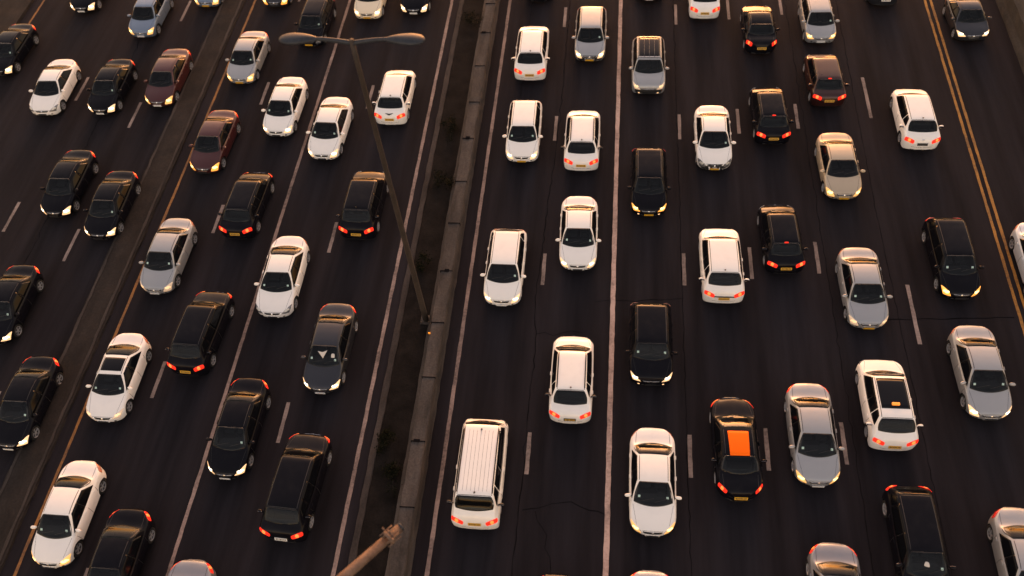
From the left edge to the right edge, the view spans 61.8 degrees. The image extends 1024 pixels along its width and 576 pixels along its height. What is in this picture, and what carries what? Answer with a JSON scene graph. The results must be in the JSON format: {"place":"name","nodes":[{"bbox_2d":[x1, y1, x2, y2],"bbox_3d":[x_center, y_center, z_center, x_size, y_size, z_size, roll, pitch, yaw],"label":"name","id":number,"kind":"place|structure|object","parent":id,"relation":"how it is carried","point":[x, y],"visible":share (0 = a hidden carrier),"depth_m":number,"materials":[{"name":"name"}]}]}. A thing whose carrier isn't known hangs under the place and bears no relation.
{"place":"outdoors","nodes":[
{"label":"outdoors","id":0,"kind":"place"},
{"bbox_2d":[0,0,33,33],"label":"verge","id":1,"kind":"structure","parent":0,"point":[12,12],"depth_m":55.91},
{"bbox_2d":[354,0,483,575],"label":"median soil","id":2,"kind":"structure","parent":0,"point":[380,512],"depth_m":39.88,"materials":[{"name":"soil"}]},
{"bbox_2d":[279,32,430,324],"bbox_3d":[-4.506,-3.182,33.199,4.710,16.146,0.539,2,55,6],"label":"street lamp","id":3,"kind":"object","parent":2,"relation":"on","point":[404,39],"visible":0.99,"depth_m":28.38,"materials":[{"name":"metal"}]},
{"bbox_2d":[337,523,403,575],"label":"gantry mast","id":4,"kind":"object","parent":2,"relation":"on","point":[355,566],"visible":1,"depth_m":21.34,"materials":[{"name":"metal"}]},
{"bbox_2d":[374,425,395,455],"bbox_3d":[-5.364,6.422,36.046,1.247,0.617,0.960,-37,60,-20],"label":"shrub","id":5,"kind":"object","parent":2,"relation":"on","point":[386,433],"visible":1,"depth_m":36.03,"materials":[{"name":"green plant"}]},
{"bbox_2d":[376,459,402,497],"bbox_3d":[-4.847,7.808,34.997,1.117,0.653,1.686,-20,56,-10],"label":"shrub","id":6,"kind":"object","parent":2,"relation":"on","point":[392,473],"visible":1,"depth_m":35.15,"materials":[{"name":"green plant"}]},
{"bbox_2d":[415,250,432,272],"bbox_3d":[-4.357,-1.247,41.391,0.890,0.663,1.171,25,60,20],"label":"shrub","id":7,"kind":"object","parent":2,"relation":"on","point":[419,266],"visible":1,"depth_m":41.37,"materials":[{"name":"green plant"}]},
{"bbox_2d":[432,170,455,189],"bbox_3d":[-3.514,-5.664,44.490,1.755,0.627,1.444,13,57,13],"label":"shrub","id":8,"kind":"object","parent":2,"relation":"on","point":[444,179],"visible":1,"depth_m":44.50,"materials":[{"name":"green plant"}]},
{"bbox_2d":[439,114,461,143],"bbox_3d":[-3.284,-8.761,46.694,1.249,0.595,2.150,-16,55,-7],"label":"shrub","id":9,"kind":"object","parent":2,"relation":"on","point":[451,125],"visible":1,"depth_m":46.77,"materials":[{"name":"green plant"}]},
{"bbox_2d":[458,10,482,27],"bbox_3d":[-2.385,-16.394,52.005,1.753,0.668,1.536,2,55,6],"label":"shrub","id":10,"kind":"object","parent":2,"relation":"on","point":[469,18],"visible":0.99,"depth_m":52.00,"materials":[{"name":"green plant"}]},
{"bbox_2d":[0,0,1023,575],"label":"road","id":11,"kind":"structure","parent":0,"point":[766,342],"depth_m":40.66,"materials":[{"name":"asphalt"}]},
{"bbox_2d":[0,24,38,75],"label":"sedan car","id":12,"kind":"object","parent":11,"relation":"on","point":[18,42],"visible":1,"depth_m":52.22,"materials":[{"name":"black paint"}]},
{"bbox_2d":[0,265,43,344],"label":"sedan car","id":13,"kind":"object","parent":11,"relation":"on","point":[21,286],"visible":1,"depth_m":40.83,"materials":[{"name":"black paint"}]},
{"bbox_2d":[0,356,63,449],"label":"sedan car","id":14,"kind":"object","parent":11,"relation":"on","point":[30,391],"visible":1,"depth_m":37.35,"materials":[{"name":"black paint"}]},
{"bbox_2d":[28,0,44,23],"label":"lane line","id":15,"kind":"object","parent":11,"relation":"on","point":[36,11],"visible":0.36,"depth_m":55.88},
{"bbox_2d":[1,77,88,231],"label":"dashed lane line","id":16,"kind":"object","parent":11,"relation":"on","point":[18,203],"visible":1,"depth_m":45.78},
{"bbox_2d":[29,59,81,115],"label":"coupe car","id":17,"kind":"object","parent":11,"relation":"on","point":[56,83],"visible":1,"depth_m":49.70,"materials":[{"name":"white paint"}]},
{"bbox_2d":[30,460,106,568],"bbox_3d":[-18.027,9.059,34.689,2.142,1.420,4.424,2,55,6],"label":"sedan car","id":18,"kind":"object","parent":11,"relation":"on","point":[78,488],"visible":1,"depth_m":34.13,"materials":[{"name":"white paint"}]},
{"bbox_2d":[40,150,98,217],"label":"sedan car","id":19,"kind":"object","parent":11,"relation":"on","point":[73,172],"visible":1,"depth_m":44.98,"materials":[{"name":"black paint"}]},
{"bbox_2d":[23,37,141,264],"bbox_3d":[-23.850,-9.649,49.333,0.296,0.001,51.974,2,55,6],"label":"road crack","id":20,"kind":"object","parent":11,"relation":"on","point":[82,149],"visible":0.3,"depth_m":48.08,"materials":[{"name":"black"}]},
{"bbox_2d":[70,0,102,11],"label":"sedan car","id":21,"kind":"object","parent":11,"relation":"on","point":[85,5],"visible":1,"depth_m":54.85,"materials":[{"name":"black paint"}]},
{"bbox_2d":[0,1,190,392],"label":"dashed lane line","id":22,"kind":"object","parent":11,"relation":"on","point":[129,125],"visible":1,"depth_m":48.94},
{"bbox_2d":[83,171,140,239],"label":"sedan car","id":23,"kind":"object","parent":11,"relation":"on","point":[114,196],"visible":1,"depth_m":43.84,"materials":[{"name":"black paint"}]},
{"bbox_2d":[87,59,137,114],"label":"sedan car","id":24,"kind":"object","parent":11,"relation":"on","point":[113,81],"visible":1,"depth_m":49.33,"materials":[{"name":"black paint"}]},
{"bbox_2d":[86,333,152,422],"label":"coupe car","id":25,"kind":"object","parent":11,"relation":"on","point":[127,358],"visible":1,"depth_m":37.76,"materials":[{"name":"white paint"}]},
{"bbox_2d":[87,508,155,575],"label":"sedan car","id":26,"kind":"object","parent":11,"relation":"on","point":[127,537],"visible":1,"depth_m":33.24,"materials":[{"name":"black paint"}]},
{"bbox_2d":[0,0,245,573],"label":"separator strip","id":27,"kind":"object","parent":11,"relation":"on","point":[14,492],"visible":0.9,"depth_m":42.20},
{"bbox_2d":[0,0,224,495],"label":"strip edge","id":28,"kind":"object","parent":27,"relation":"on","point":[77,323],"visible":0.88,"depth_m":43.19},
{"bbox_2d":[0,0,241,560],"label":"strip edge","id":29,"kind":"object","parent":27,"relation":"on","point":[78,377],"visible":1,"depth_m":40.95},
{"bbox_2d":[13,0,255,575],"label":"lane line","id":30,"kind":"object","parent":11,"relation":"on","point":[78,422],"visible":0.73,"depth_m":40.59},
{"bbox_2d":[127,0,173,36],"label":"hatchback car","id":31,"kind":"object","parent":11,"relation":"on","point":[148,17],"visible":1,"depth_m":53.08,"materials":[{"name":"silver paint"}]},
{"bbox_2d":[139,218,197,294],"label":"sedan car","id":32,"kind":"object","parent":11,"relation":"on","point":[174,240],"visible":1,"depth_m":41.60,"materials":[{"name":"silver metal"}]},
{"bbox_2d":[144,49,193,106],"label":"sedan car","id":33,"kind":"object","parent":11,"relation":"on","point":[171,69],"visible":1,"depth_m":49.43,"materials":[{"name":"red paint"}]},
{"bbox_2d":[84,0,299,575],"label":"dashed lane line","id":34,"kind":"object","parent":11,"relation":"on","point":[165,362],"visible":0.95,"depth_m":39.43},
{"bbox_2d":[168,559,216,575],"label":"sedan car","id":35,"kind":"object","parent":11,"relation":"on","point":[193,567],"visible":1,"depth_m":32.70,"materials":[{"name":"grey paint"}]},
{"bbox_2d":[165,291,234,375],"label":"minivan car","id":36,"kind":"object","parent":11,"relation":"on","point":[199,334],"visible":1,"depth_m":38.54,"materials":[{"name":"black paint"}]},
{"bbox_2d":[195,0,223,6],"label":"sedan car","id":37,"kind":"object","parent":11,"relation":"on","point":[207,3],"visible":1,"depth_m":54.32,"materials":[{"name":"blue paint"}]},
{"bbox_2d":[189,110,240,173],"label":"sedan car","id":38,"kind":"object","parent":11,"relation":"on","point":[219,130],"visible":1,"depth_m":46.06,"materials":[{"name":"red paint"}]},
{"bbox_2d":[206,378,270,479],"bbox_3d":[-11.660,5.850,36.465,2.148,1.420,4.617,3,55,6],"label":"sedan car","id":39,"kind":"object","parent":11,"relation":"on","point":[245,408],"visible":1,"depth_m":35.82,"materials":[{"name":"black paint"}]},
{"bbox_2d":[218,172,274,238],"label":"estate car","id":40,"kind":"object","parent":11,"relation":"on","point":[246,205],"visible":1,"depth_m":43.06,"materials":[{"name":"black paint"}]},
{"bbox_2d":[225,31,270,83],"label":"sedan car","id":41,"kind":"object","parent":11,"relation":"on","point":[251,49],"visible":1,"depth_m":50.05,"materials":[{"name":"silver metal"}]},
{"bbox_2d":[166,0,350,575],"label":"lane line","id":42,"kind":"object","parent":11,"relation":"on","point":[195,487],"visible":0.92,"depth_m":39.93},
{"bbox_2d":[263,0,292,6],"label":"sedan car","id":43,"kind":"object","parent":11,"relation":"on","point":[275,3],"visible":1,"depth_m":53.86,"materials":[{"name":"grey paint"}]},
{"bbox_2d":[254,236,310,317],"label":"coupe car","id":44,"kind":"object","parent":11,"relation":"on","point":[284,270],"visible":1,"depth_m":40.41,"materials":[{"name":"white paint"}]},
{"bbox_2d":[261,77,308,136],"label":"sedan car","id":45,"kind":"object","parent":11,"relation":"on","point":[288,99],"visible":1,"depth_m":47.31,"materials":[{"name":"white paint"}]},
{"bbox_2d":[257,433,331,542],"bbox_3d":[-8.724,7.896,34.641,2.240,1.640,4.652,4,55,8],"label":"minivan car","id":46,"kind":"object","parent":11,"relation":"on","point":[292,500],"visible":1,"depth_m":33.83,"materials":[{"name":"black paint"}]},
{"bbox_2d":[294,0,336,45],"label":"hatchback car","id":47,"kind":"object","parent":11,"relation":"on","point":[317,17],"visible":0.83,"depth_m":51.56,"materials":[{"name":"black paint"}]},
{"bbox_2d":[276,85,374,442],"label":"dashed lane line","id":48,"kind":"object","parent":11,"relation":"on","point":[288,403],"visible":0.87,"depth_m":37.72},
{"bbox_2d":[301,303,357,393],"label":"sedan car","id":49,"kind":"object","parent":11,"relation":"on","point":[331,344],"visible":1,"depth_m":37.82,"materials":[{"name":"grey paint"}]},
{"bbox_2d":[306,97,353,159],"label":"sedan car","id":50,"kind":"object","parent":11,"relation":"on","point":[331,124],"visible":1,"depth_m":46.05,"materials":[{"name":"white paint"}]},
{"bbox_2d":[336,171,388,238],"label":"minivan car","id":51,"kind":"object","parent":11,"relation":"on","point":[364,203],"visible":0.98,"depth_m":42.35,"materials":[{"name":"black paint"}]},
{"bbox_2d":[354,0,386,18],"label":"hatchback car","id":52,"kind":"object","parent":11,"relation":"on","point":[368,9],"visible":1,"depth_m":52.56,"materials":[{"name":"beige paint"}]},
{"bbox_2d":[331,0,452,575],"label":"lane line","id":53,"kind":"object","parent":11,"relation":"on","point":[342,529],"visible":0.98,"depth_m":39.74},
{"bbox_2d":[372,70,415,124],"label":"estate car","id":54,"kind":"object","parent":11,"relation":"on","point":[393,102],"visible":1,"depth_m":46.99,"materials":[{"name":"white paint"}]},
{"bbox_2d":[348,0,463,564],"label":"kerb","id":55,"kind":"structure","parent":11,"relation":"on","point":[372,457],"depth_m":39.82,"materials":[{"name":"concrete"}]},
{"bbox_2d":[401,0,430,13],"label":"sedan car","id":56,"kind":"object","parent":11,"relation":"on","point":[415,6],"visible":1,"depth_m":52.52,"materials":[{"name":"black paint"}]},
{"bbox_2d":[385,0,499,575],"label":"median barrier","id":57,"kind":"object","parent":11,"relation":"on","point":[407,518],"visible":0.98,"depth_m":39.17,"materials":[{"name":"concrete"}]},
{"bbox_2d":[424,0,511,575],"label":"lane line","id":58,"kind":"object","parent":11,"relation":"on","point":[435,514],"visible":1,"depth_m":39.61,"materials":[{"name":"paint"}]},
{"bbox_2d":[447,418,507,529],"bbox_3d":[-1.274,7.206,34.352,2.268,1.946,4.657,2,55,6],"label":"passenger van","id":59,"kind":"object","parent":11,"relation":"on","point":[476,503],"visible":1,"depth_m":33.40,"materials":[{"name":"white paint"}]},
{"bbox_2d":[480,229,526,305],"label":"hatchback car","id":60,"kind":"object","parent":11,"relation":"on","point":[503,274],"visible":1,"depth_m":39.72,"materials":[{"name":"white paint"}]},
{"bbox_2d":[502,100,542,161],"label":"hatchback car","id":61,"kind":"object","parent":11,"relation":"on","point":[523,136],"visible":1,"depth_m":44.87,"materials":[{"name":"white paint"}]},
{"bbox_2d":[511,26,549,79],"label":"estate car","id":62,"kind":"object","parent":11,"relation":"on","point":[531,58],"visible":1,"depth_m":48.34,"materials":[{"name":"white paint"}]},
{"bbox_2d":[511,0,570,575],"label":"road crack","id":63,"kind":"object","parent":11,"relation":"on","point":[535,306],"visible":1,"depth_m":39.91,"materials":[{"name":"black"}]},
{"bbox_2d":[535,511,550,572],"bbox_3d":[1.388,10.693,32.861,0.328,0.001,4.512,-9,54,-2],"label":"road crack","id":64,"kind":"object","parent":11,"relation":"on","point":[545,542],"visible":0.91,"depth_m":33.43,"materials":[{"name":"black"}]},
{"bbox_2d":[524,7,566,473],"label":"dashed lane line","id":65,"kind":"object","parent":11,"relation":"on","point":[528,451],"visible":1,"depth_m":40.89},
{"bbox_2d":[543,573,568,575],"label":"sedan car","id":66,"kind":"object","parent":11,"relation":"on","point":[554,574],"visible":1,"depth_m":31.76,"materials":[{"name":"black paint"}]},
{"bbox_2d":[523,501,604,514],"bbox_3d":[2.098,8.748,34.188,3.346,0.001,0.512,2,55,6],"label":"road crack","id":67,"kind":"object","parent":11,"relation":"on","point":[567,502],"visible":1,"depth_m":34.23,"materials":[{"name":"black"}]},
{"bbox_2d":[545,336,596,423],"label":"estate car","id":68,"kind":"object","parent":11,"relation":"on","point":[570,395],"visible":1,"depth_m":35.94,"materials":[{"name":"white paint"}]},
{"bbox_2d":[556,196,600,270],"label":"sedan car","id":69,"kind":"object","parent":11,"relation":"on","point":[578,239],"visible":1,"depth_m":40.67,"materials":[{"name":"white paint"}]},
{"bbox_2d":[561,110,602,170],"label":"estate car","id":70,"kind":"object","parent":11,"relation":"on","point":[581,147],"visible":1,"depth_m":44.08,"materials":[{"name":"white paint"}]},
{"bbox_2d":[572,6,608,60],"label":"hatchback car","id":71,"kind":"object","parent":11,"relation":"on","point":[590,37],"visible":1,"depth_m":49.13,"materials":[{"name":"silver metal"}]},
{"bbox_2d":[603,0,622,575],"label":"lane line","id":72,"kind":"object","parent":11,"relation":"on","point":[606,546],"visible":1,"depth_m":39.10,"materials":[{"name":"paint"}]},
{"bbox_2d":[597,298,681,301],"bbox_3d":[5.911,0.578,39.694,4.103,0.001,0.124,-2,55,3],"label":"road crack","id":73,"kind":"object","parent":11,"relation":"on","point":[640,300],"visible":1,"depth_m":39.69,"materials":[{"name":"black"}]},
{"bbox_2d":[627,148,670,215],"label":"hatchback car","id":74,"kind":"object","parent":11,"relation":"on","point":[648,187],"visible":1,"depth_m":42.23,"materials":[{"name":"black paint"}]},
{"bbox_2d":[629,36,668,93],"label":"suv car","id":75,"kind":"object","parent":11,"relation":"on","point":[648,68],"visible":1,"depth_m":47.10,"materials":[{"name":"silver metal"}]},
{"bbox_2d":[631,570,666,575],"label":"sedan car","id":76,"kind":"object","parent":11,"relation":"on","point":[648,573],"visible":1,"depth_m":31.51,"materials":[{"name":"silver metal"}]},
{"bbox_2d":[625,302,677,385],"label":"suv car","id":77,"kind":"object","parent":11,"relation":"on","point":[650,351],"visible":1,"depth_m":36.67,"materials":[{"name":"black paint"}]},
{"bbox_2d":[625,428,681,537],"bbox_3d":[5.565,7.567,33.875,2.196,1.420,4.464,2,55,6],"label":"sedan car","id":78,"kind":"object","parent":11,"relation":"on","point":[652,496],"visible":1,"depth_m":33.20,"materials":[{"name":"white paint"}]},
{"bbox_2d":[672,6,691,575],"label":"road crack","id":79,"kind":"object","parent":11,"relation":"on","point":[683,322],"visible":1,"depth_m":38.46,"materials":[{"name":"black"}]},
{"bbox_2d":[674,5,692,477],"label":"dashed lane line","id":80,"kind":"object","parent":11,"relation":"on","point":[690,461],"visible":1,"depth_m":40.28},
{"bbox_2d":[688,0,719,18],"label":"estate car","id":81,"kind":"object","parent":11,"relation":"on","point":[703,9],"visible":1,"depth_m":50.31,"materials":[{"name":"white paint"}]},
{"bbox_2d":[693,105,735,169],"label":"sedan car","id":82,"kind":"object","parent":11,"relation":"on","point":[712,142],"visible":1,"depth_m":43.78,"materials":[{"name":"white paint"}]},
{"bbox_2d":[698,229,748,302],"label":"minivan car","id":83,"kind":"object","parent":11,"relation":"on","point":[721,278],"visible":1,"depth_m":38.75,"materials":[{"name":"white paint"}]},
{"bbox_2d":[709,397,766,501],"bbox_3d":[9.023,6.321,34.474,2.201,1.440,4.581,1,55,5],"label":"sedan car","id":84,"kind":"object","parent":11,"relation":"on","point":[737,465],"visible":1,"depth_m":33.74,"materials":[{"name":"black paint"}]},
{"bbox_2d":[726,0,770,470],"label":"dashed lane line","id":85,"kind":"object","parent":11,"relation":"on","point":[767,451],"visible":1,"depth_m":40.29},
{"bbox_2d":[740,5,779,53],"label":"sedan car","id":86,"kind":"object","parent":11,"relation":"on","point":[759,30],"visible":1,"depth_m":48.45,"materials":[{"name":"black paint"}]},
{"bbox_2d":[748,87,793,143],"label":"estate car","id":87,"kind":"object","parent":11,"relation":"on","point":[771,121],"visible":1,"depth_m":44.31,"materials":[{"name":"black paint"}]},
{"bbox_2d":[757,205,808,273],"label":"estate car","id":88,"kind":"object","parent":11,"relation":"on","point":[782,245],"visible":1,"depth_m":39.60,"materials":[{"name":"black paint"}]},
{"bbox_2d":[778,0,848,464],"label":"dashed lane line","id":89,"kind":"object","parent":11,"relation":"on","point":[843,439],"visible":0.99,"depth_m":40.22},
{"bbox_2d":[784,383,844,487],"bbox_3d":[12.152,5.814,34.598,2.168,1.420,4.454,1,55,5],"label":"sedan car","id":90,"kind":"object","parent":11,"relation":"on","point":[812,437],"visible":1,"depth_m":33.94,"materials":[{"name":"silver metal"}]},
{"bbox_2d":[797,0,839,42],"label":"hatchback car","id":91,"kind":"object","parent":11,"relation":"on","point":[817,21],"visible":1,"depth_m":48.64,"materials":[{"name":"silver metal"}]},
{"bbox_2d":[803,54,848,105],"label":"estate car","id":92,"kind":"object","parent":11,"relation":"on","point":[826,84],"visible":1,"depth_m":45.62,"materials":[{"name":"paint"}]},
{"bbox_2d":[784,4,874,575],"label":"road crack","id":93,"kind":"object","parent":11,"relation":"on","point":[835,321],"visible":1,"depth_m":37.96,"materials":[{"name":"black"}]},
{"bbox_2d":[806,542,860,575],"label":"sedan car","id":94,"kind":"object","parent":11,"relation":"on","point":[829,559],"visible":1,"depth_m":31.32,"materials":[{"name":"grey paint"}]},
{"bbox_2d":[814,133,864,198],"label":"sedan car","id":95,"kind":"object","parent":11,"relation":"on","point":[837,163],"visible":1,"depth_m":42.12,"materials":[{"name":"beige paint"}]},
{"bbox_2d":[835,247,892,328],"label":"sedan car","id":96,"kind":"object","parent":11,"relation":"on","point":[858,273],"visible":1,"depth_m":37.84,"materials":[{"name":"silver metal"}]},
{"bbox_2d":[865,0,896,4],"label":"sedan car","id":97,"kind":"object","parent":11,"relation":"on","point":[882,2],"visible":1,"depth_m":50.16,"materials":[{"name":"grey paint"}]},
{"bbox_2d":[855,360,922,450],"bbox_3d":[15.361,4.578,35.029,2.200,1.735,4.138,1,55,6],"label":"minivan car","id":98,"kind":"object","parent":11,"relation":"on","point":[889,417],"visible":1,"depth_m":34.25,"materials":[{"name":"white paint"}]},
{"bbox_2d":[861,77,921,343],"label":"dashed lane line","id":99,"kind":"object","parent":11,"relation":"on","point":[917,332],"visible":1,"depth_m":38.80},
{"bbox_2d":[836,3,951,573],"bbox_3d":[18.377,-8.158,44.916,0.268,0.001,52.005,2,55,6],"label":"road crack","id":100,"kind":"object","parent":11,"relation":"on","point":[897,310],"visible":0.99,"depth_m":38.40,"materials":[{"name":"black"}]},
{"bbox_2d":[889,89,943,149],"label":"estate car","id":101,"kind":"object","parent":11,"relation":"on","point":[916,123],"visible":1,"depth_m":43.51,"materials":[{"name":"white paint"}]},
{"bbox_2d":[882,485,956,575],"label":"hatchback car","id":102,"kind":"object","parent":11,"relation":"on","point":[910,515],"visible":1,"depth_m":31.42,"materials":[{"name":"black paint"}]},
{"bbox_2d":[887,317,1013,319],"bbox_3d":[19.388,1.361,38.066,5.709,0.001,0.110,-1,55,4],"label":"road crack","id":103,"kind":"object","parent":11,"relation":"on","point":[952,318],"visible":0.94,"depth_m":38.04,"materials":[{"name":"black"}]},
{"bbox_2d":[921,217,984,299],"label":"estate car","id":104,"kind":"object","parent":11,"relation":"on","point":[951,255],"visible":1,"depth_m":38.43,"materials":[{"name":"black paint"}]},
{"bbox_2d":[942,0,991,39],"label":"coupe car","id":105,"kind":"object","parent":11,"relation":"on","point":[966,19],"visible":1,"depth_m":48.06,"materials":[{"name":"grey paint"}]},
{"bbox_2d":[924,0,1023,333],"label":"lane line","id":106,"kind":"object","parent":11,"relation":"on","point":[982,192],"visible":1,"depth_m":42.70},
{"bbox_2d":[930,0,1023,306],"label":"lane line","id":107,"kind":"object","parent":11,"relation":"on","point":[985,179],"visible":1,"depth_m":43.16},
{"bbox_2d":[946,325,1015,420],"bbox_3d":[19.548,3.418,35.714,2.181,1.420,4.363,1,55,5],"label":"sedan car","id":108,"kind":"object","parent":11,"relation":"on","point":[973,352],"visible":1,"depth_m":35.09,"materials":[{"name":"silver metal"}]},
{"bbox_2d":[986,507,1023,575],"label":"sedan car","id":109,"kind":"object","parent":11,"relation":"on","point":[1005,532],"visible":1,"depth_m":31.33,"materials":[{"name":"silver metal"}]},
{"bbox_2d":[996,0,1023,74],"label":"edge barrier","id":110,"kind":"object","parent":11,"relation":"on","point":[1012,13],"visible":1,"depth_m":48.32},
{"bbox_2d":[1009,223,1023,293],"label":"sedan car","id":111,"kind":"object","parent":11,"relation":"on","point":[1016,243],"visible":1,"depth_m":39.16,"materials":[{"name":"white paint"}]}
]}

